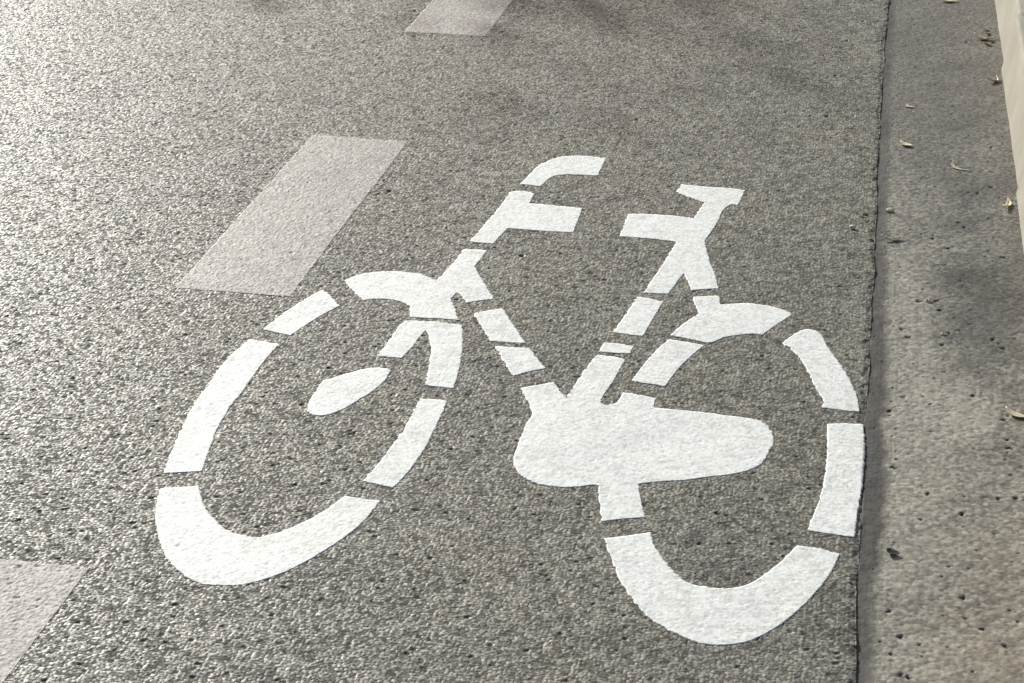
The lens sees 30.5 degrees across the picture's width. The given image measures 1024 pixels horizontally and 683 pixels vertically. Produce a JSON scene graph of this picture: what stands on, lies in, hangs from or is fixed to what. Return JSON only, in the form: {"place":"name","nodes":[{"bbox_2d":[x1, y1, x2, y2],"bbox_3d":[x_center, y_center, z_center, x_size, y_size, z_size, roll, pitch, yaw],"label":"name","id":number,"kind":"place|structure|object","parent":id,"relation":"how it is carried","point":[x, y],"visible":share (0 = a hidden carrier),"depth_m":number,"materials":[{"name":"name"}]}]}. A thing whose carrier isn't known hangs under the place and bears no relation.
{"place":"outdoors","nodes":[
{"label":"outdoors","id":0,"kind":"place"},
{"bbox_2d":[0,0,888,682],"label":"road","id":1,"kind":"structure","parent":0,"point":[148,148],"depth_m":3.77,"materials":[{"name":"grey asphalt"}]},
{"bbox_2d":[0,559,89,682],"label":"lane marking","id":2,"kind":"object","parent":1,"relation":"on","point":[34,596],"visible":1,"depth_m":2.83,"materials":[{"name":"grey paint"}]},
{"bbox_2d":[175,135,407,296],"bbox_3d":[-0.479,-0.306,4.307,0.254,0.007,0.998,5,26,10],"label":"lane marking","id":3,"kind":"object","parent":1,"relation":"on","point":[281,232],"visible":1,"depth_m":4.24,"materials":[{"name":"grey paint"}]},
{"bbox_2d":[404,0,512,35],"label":"lane marking","id":4,"kind":"object","parent":1,"relation":"on","point":[469,17],"visible":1,"depth_m":5.78,"materials":[{"name":"grey paint"}]},
{"bbox_2d":[155,156,864,645],"bbox_3d":[0.094,-0.020,3.697,1.204,0.008,2.052,5,26,10],"label":"bicycle symbol","id":5,"kind":"object","parent":1,"relation":"on","point":[581,436],"visible":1,"depth_m":3.31,"materials":[{"name":"white paint"}]},
{"bbox_2d":[856,0,1023,682],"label":"gutter","id":6,"kind":"object","parent":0,"point":[940,598],"visible":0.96,"depth_m":3.53,"materials":[{"name":"grey concrete"}]},
{"bbox_2d":[881,234,902,240],"bbox_3d":[0.838,-0.228,4.130,0.050,0.010,0.024,-1,25,-3],"label":"dry leaf","id":7,"kind":"object","parent":6,"relation":"on","point":[894,239],"visible":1,"depth_m":4.13,"materials":[{"name":"beige plant"}]},
{"bbox_2d":[886,548,899,554],"bbox_3d":[0.595,0.330,2.943,0.023,0.005,0.016,19,31,35],"label":"leaf scrap","id":8,"kind":"object","parent":6,"relation":"on","point":[891,551],"visible":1,"depth_m":2.94,"materials":[{"name":"plant"}]},
{"bbox_2d":[900,140,912,145],"bbox_3d":[0.983,-0.493,4.699,0.019,0.006,0.040,-19,31,-35],"label":"dry leaf","id":9,"kind":"object","parent":6,"relation":"on","point":[904,143],"visible":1,"depth_m":4.70,"materials":[{"name":"beige plant"}]},
{"bbox_2d":[951,160,965,169],"bbox_3d":[1.081,-0.424,4.548,0.027,0.007,0.076,-11,27,-22],"label":"dry leaf","id":10,"kind":"object","parent":6,"relation":"on","point":[953,166],"visible":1,"depth_m":4.55,"materials":[{"name":"beige plant"}]},
{"bbox_2d":[974,32,993,39],"bbox_3d":[1.391,-0.898,5.542,0.061,0.016,0.031,9,26,18],"label":"dry leaf","id":11,"kind":"object","parent":6,"relation":"on","point":[982,38],"visible":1,"depth_m":5.54,"materials":[{"name":"beige plant"}]},
{"bbox_2d":[986,76,998,81],"bbox_3d":[1.323,-0.721,5.160,0.044,0.014,0.027,-20,32,-36],"label":"dry leaf","id":12,"kind":"object","parent":6,"relation":"on","point":[996,78],"visible":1,"depth_m":5.16,"materials":[{"name":"beige plant"}]},
{"bbox_2d":[1002,198,1011,205],"bbox_3d":[1.134,-0.316,4.299,0.017,0.010,0.060,10,27,21],"label":"dry leaf","id":13,"kind":"object","parent":6,"relation":"on","point":[1008,202],"visible":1,"depth_m":4.30,"materials":[{"name":"beige plant"}]},
{"bbox_2d":[1005,406,1023,417],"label":"dry leaf","id":14,"kind":"object","parent":6,"relation":"on","point":[1012,412],"visible":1,"depth_m":3.36,"materials":[{"name":"beige plant"}]},
{"bbox_2d":[995,0,1023,249],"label":"kerb","id":15,"kind":"structure","parent":0,"point":[1010,16],"depth_m":4.94,"materials":[{"name":"concrete"}]}
]}

